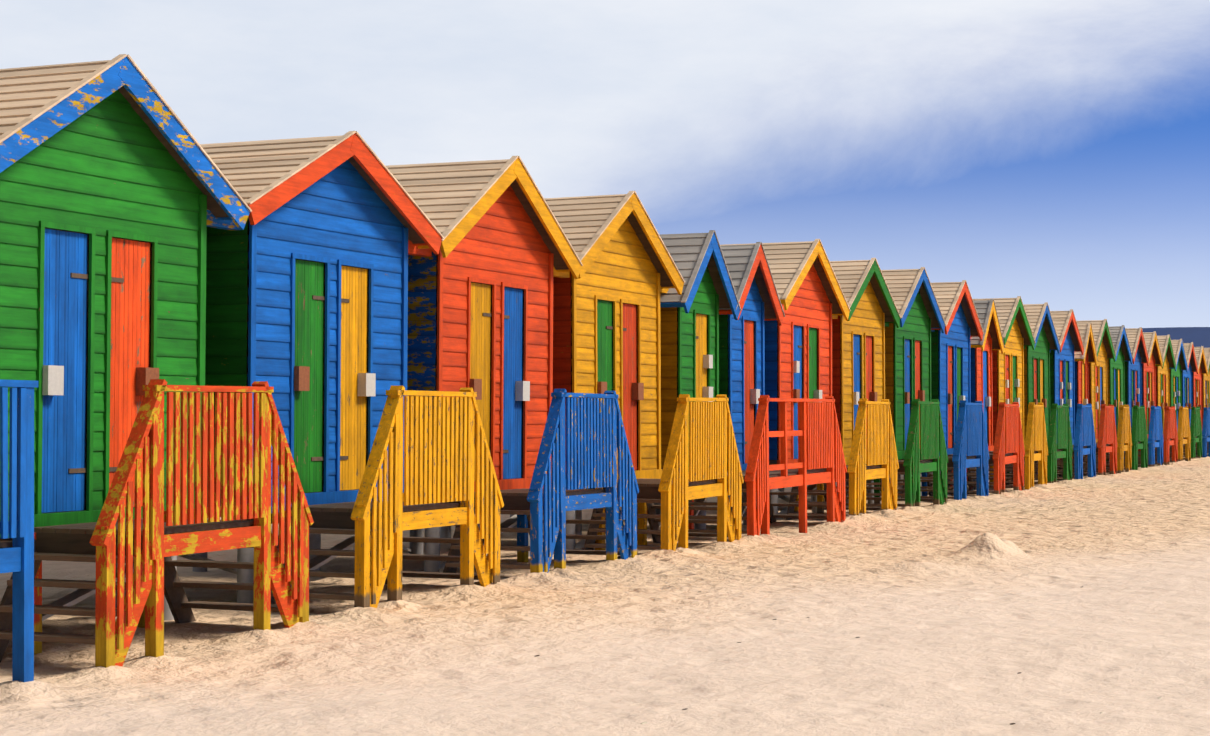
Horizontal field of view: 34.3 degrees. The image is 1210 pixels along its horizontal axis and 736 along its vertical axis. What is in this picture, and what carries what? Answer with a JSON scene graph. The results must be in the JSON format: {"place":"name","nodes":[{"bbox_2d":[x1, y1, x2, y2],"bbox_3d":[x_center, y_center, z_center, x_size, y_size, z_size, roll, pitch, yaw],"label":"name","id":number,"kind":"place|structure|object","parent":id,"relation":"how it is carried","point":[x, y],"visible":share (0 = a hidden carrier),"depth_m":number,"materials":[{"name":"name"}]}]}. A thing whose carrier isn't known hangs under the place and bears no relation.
{"place":"outdoors","nodes":[
{"label":"outdoors","id":0,"kind":"place"},
{"bbox_2d":[0,453,1209,735],"bbox_3d":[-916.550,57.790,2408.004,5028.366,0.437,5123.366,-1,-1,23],"label":"sand","id":1,"kind":"structure","parent":0,"point":[1074,607],"depth_m":13.62,"materials":[{"name":"beige sand"}]},
{"bbox_2d":[0,379,37,681],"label":"stairs","id":2,"kind":"structure","parent":1,"relation":"on","point":[17,556],"depth_m":11.39,"materials":[{"name":"paint"}]},
{"bbox_2d":[0,54,251,620],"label":"hut","id":3,"kind":"object","parent":1,"relation":"on","point":[119,194],"visible":0.77,"depth_m":13.71,"materials":[{"name":"paint"}]},
{"bbox_2d":[0,379,313,667],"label":"stairs","id":4,"kind":"structure","parent":1,"relation":"on","point":[153,540],"depth_m":12.94,"materials":[{"name":"paint"}]},
{"bbox_2d":[115,131,443,607],"bbox_3d":[-3.526,0.135,17.264,3.230,4.240,3.427,0,-2,24],"label":"hut","id":5,"kind":"object","parent":1,"relation":"on","point":[307,293],"visible":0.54,"depth_m":16.42,"materials":[{"name":"paint"}]},
{"bbox_2d":[271,385,503,607],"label":"stairs","id":6,"kind":"structure","parent":1,"relation":"on","point":[443,436],"depth_m":15.77,"materials":[{"name":"paint"}]},
{"bbox_2d":[193,156,582,576],"bbox_3d":[-2.289,0.114,20.110,3.230,4.405,3.427,0,-2,23],"label":"hut","id":7,"kind":"object","parent":1,"relation":"on","point":[480,303],"visible":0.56,"depth_m":19.37,"materials":[{"name":"paint"}]},
{"bbox_2d":[353,191,684,549],"bbox_3d":[-1.076,0.209,22.960,3.230,4.381,3.427,-1,-2,23],"label":"hut","id":8,"kind":"object","parent":1,"relation":"on","point":[606,323],"visible":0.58,"depth_m":22.30,"materials":[{"name":"paint"}]},
{"bbox_2d":[443,389,638,572],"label":"stairs","id":9,"kind":"structure","parent":1,"relation":"on","point":[596,438],"depth_m":18.63,"materials":[{"name":"paint"}]},
{"bbox_2d":[477,230,740,534],"bbox_3d":[-0.058,0.373,25.281,3.230,4.164,2.326,0,-1,23],"label":"hut","id":10,"kind":"object","parent":1,"relation":"on","point":[689,321],"visible":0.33,"depth_m":24.44,"materials":[{"name":"paint"}]},
{"bbox_2d":[583,394,743,550],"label":"stairs","id":11,"kind":"structure","parent":1,"relation":"on","point":[702,440],"depth_m":21.54,"materials":[{"name":"paint"}]},
{"bbox_2d":[647,242,784,525],"bbox_3d":[0.672,0.418,26.980,3.230,4.164,2.326,-1,-1,23],"label":"hut","id":12,"kind":"object","parent":1,"relation":"on","point":[742,362],"visible":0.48,"depth_m":26.26,"materials":[{"name":"paint"}]},
{"bbox_2d":[653,239,850,518],"bbox_3d":[1.707,0.337,29.336,3.230,4.403,3.427,-1,-2,24],"label":"hut","id":13,"kind":"object","parent":1,"relation":"on","point":[798,353],"visible":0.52,"depth_m":28.42,"materials":[{"name":"paint"}]},
{"bbox_2d":[688,395,846,535],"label":"stairs","id":14,"kind":"structure","parent":1,"relation":"on","point":[762,477],"depth_m":25.06,"materials":[{"name":"paint"}]},
{"bbox_2d":[756,258,900,506],"bbox_3d":[2.917,0.435,32.157,3.230,4.361,3.427,-1,-1,23],"label":"hut","id":15,"kind":"object","parent":1,"relation":"on","point":[858,353],"visible":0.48,"depth_m":31.30,"materials":[{"name":"paint"}]},
{"bbox_2d":[786,398,898,519],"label":"stairs","id":16,"kind":"structure","parent":1,"relation":"on","point":[881,447],"depth_m":27.91,"materials":[{"name":"paint"}]},
{"bbox_2d":[742,267,945,501],"bbox_3d":[4.156,0.447,34.999,3.230,4.393,3.427,-1,-1,23],"label":"hut","id":17,"kind":"object","parent":1,"relation":"on","point":[907,361],"visible":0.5,"depth_m":34.08,"materials":[{"name":"paint"}]},
{"bbox_2d":[848,399,947,506],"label":"stairs","id":18,"kind":"structure","parent":1,"relation":"on","point":[926,439],"depth_m":30.75,"materials":[{"name":"paint"}]},
{"bbox_2d":[866,280,983,496],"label":"hut","id":19,"kind":"object","parent":1,"relation":"on","point":[950,371],"visible":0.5,"depth_m":37.04,"materials":[{"name":"paint"}]},
{"bbox_2d":[901,400,989,499],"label":"stairs","id":20,"kind":"structure","parent":1,"relation":"on","point":[971,416],"depth_m":33.54,"materials":[{"name":"paint"}]},
{"bbox_2d":[897,296,1035,480],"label":"hut","id":21,"kind":"object","parent":1,"relation":"on","point":[1008,368],"visible":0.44,"depth_m":41.77,"materials":[{"name":"paint"}]},
{"bbox_2d":[947,402,1024,494],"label":"stairs","id":22,"kind":"structure","parent":1,"relation":"on","point":[1008,445],"depth_m":36.40,"materials":[{"name":"paint"}]},
{"bbox_2d":[968,299,1004,489],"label":"hut","id":23,"kind":"object","parent":1,"relation":"on","point":[981,368],"visible":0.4,"depth_m":39.56,"materials":[{"name":"paint"}]},
{"bbox_2d":[940,309,1084,473],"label":"hut","id":24,"kind":"object","parent":1,"relation":"on","point":[1062,387],"visible":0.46,"depth_m":47.55,"materials":[{"name":"paint"}]},
{"bbox_2d":[982,402,1047,489],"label":"stairs","id":25,"kind":"structure","parent":1,"relation":"on","point":[1035,438],"depth_m":38.75,"materials":[{"name":"paint"}]},
{"bbox_2d":[988,302,1060,480],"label":"hut","id":26,"kind":"object","parent":1,"relation":"on","point":[1037,370],"visible":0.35,"depth_m":44.67,"materials":[{"name":"paint"}]},
{"bbox_2d":[1005,403,1072,484],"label":"stairs","id":27,"kind":"structure","parent":1,"relation":"on","point":[1059,435],"depth_m":40.98,"materials":[{"name":"paint"}]},
{"bbox_2d":[989,319,1115,469],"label":"hut","id":28,"kind":"object","parent":1,"relation":"on","point":[1097,382],"visible":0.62,"depth_m":52.12,"materials":[{"name":"paint"}]},
{"bbox_2d":[1034,404,1095,478],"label":"stairs","id":29,"kind":"structure","parent":1,"relation":"on","point":[1084,441],"depth_m":43.82,"materials":[{"name":"paint"}]},
{"bbox_2d":[1074,322,1097,456],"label":"hut","id":30,"kind":"object","parent":1,"relation":"on","point":[1081,361],"visible":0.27,"depth_m":49.71,"materials":[{"name":"paint"}]},
{"bbox_2d":[1059,404,1117,476],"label":"stairs","id":31,"kind":"structure","parent":1,"relation":"on","point":[1107,431],"depth_m":46.67,"materials":[{"name":"paint"}]},
{"bbox_2d":[1057,325,1132,459],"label":"hut","id":32,"kind":"object","parent":1,"relation":"on","point":[1116,382],"visible":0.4,"depth_m":54.98,"materials":[{"name":"paint"}]},
{"bbox_2d":[1083,405,1131,473],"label":"stairs","id":33,"kind":"structure","parent":1,"relation":"on","point":[1124,435],"depth_m":49.00,"materials":[{"name":"paint"}]},
{"bbox_2d":[1096,405,1147,469],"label":"stairs","id":34,"kind":"structure","parent":1,"relation":"on","point":[1139,431],"depth_m":51.37,"materials":[{"name":"paint"}]},
{"bbox_2d":[1109,331,1162,459],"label":"hut","id":35,"kind":"object","parent":1,"relation":"on","point":[1148,387],"visible":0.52,"depth_m":60.64,"materials":[{"name":"paint"}]},
{"bbox_2d":[1124,327,1148,429],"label":"hut","id":36,"kind":"object","parent":1,"relation":"on","point":[1137,343],"visible":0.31,"depth_m":57.74,"materials":[{"name":"paint"}]},
{"bbox_2d":[1124,406,1163,466],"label":"stairs","id":37,"kind":"structure","parent":1,"relation":"on","point":[1155,429],"depth_m":54.06,"materials":[{"name":"paint"}]},
{"bbox_2d":[1138,406,1177,464],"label":"stairs","id":38,"kind":"structure","parent":1,"relation":"on","point":[1170,429],"depth_m":56.98,"materials":[{"name":"paint"}]},
{"bbox_2d":[1155,335,1175,431],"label":"hut","id":39,"kind":"object","parent":1,"relation":"on","point":[1162,375],"visible":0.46,"depth_m":63.52,"materials":[{"name":"paint"}]},
{"bbox_2d":[1147,406,1190,460],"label":"stairs","id":40,"kind":"structure","parent":1,"relation":"on","point":[1183,425],"depth_m":59.95,"materials":[{"name":"paint"}]},
{"bbox_2d":[1169,339,1187,457],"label":"hut","id":41,"kind":"object","parent":1,"relation":"on","point":[1175,376],"visible":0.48,"depth_m":66.39,"materials":[{"name":"paint"}]},
{"bbox_2d":[1163,407,1202,458],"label":"stairs","id":42,"kind":"structure","parent":1,"relation":"on","point":[1195,428],"depth_m":62.76,"materials":[{"name":"paint"}]},
{"bbox_2d":[1181,342,1197,452],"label":"hut","id":43,"kind":"object","parent":1,"relation":"on","point":[1186,389],"visible":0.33,"depth_m":69.33,"materials":[{"name":"paint"}]},
{"bbox_2d":[1183,407,1209,457],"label":"stairs","id":44,"kind":"structure","parent":1,"relation":"on","point":[1206,429],"depth_m":65.23,"materials":[{"name":"paint"}]},
{"bbox_2d":[1192,346,1207,447],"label":"hut","id":45,"kind":"object","parent":1,"relation":"on","point":[1197,380],"visible":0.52,"depth_m":72.13,"materials":[{"name":"paint"}]},
{"bbox_2d":[1202,348,1209,426],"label":"hut","id":46,"kind":"object","parent":1,"relation":"on","point":[1205,390],"visible":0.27,"depth_m":74.37,"materials":[{"name":"paint"}]},
{"bbox_2d":[0,0,1209,327],"label":"sky","id":47,"kind":"structure","parent":0,"point":[1054,152],"materials":[{"name":"blue"}]},
{"bbox_2d":[1142,327,1209,347],"bbox_3d":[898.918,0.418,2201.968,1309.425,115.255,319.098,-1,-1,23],"label":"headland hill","id":48,"kind":"structure","parent":0,"point":[1198,336],"depth_m":2410.48,"materials":[{"name":"blue"}]}
]}

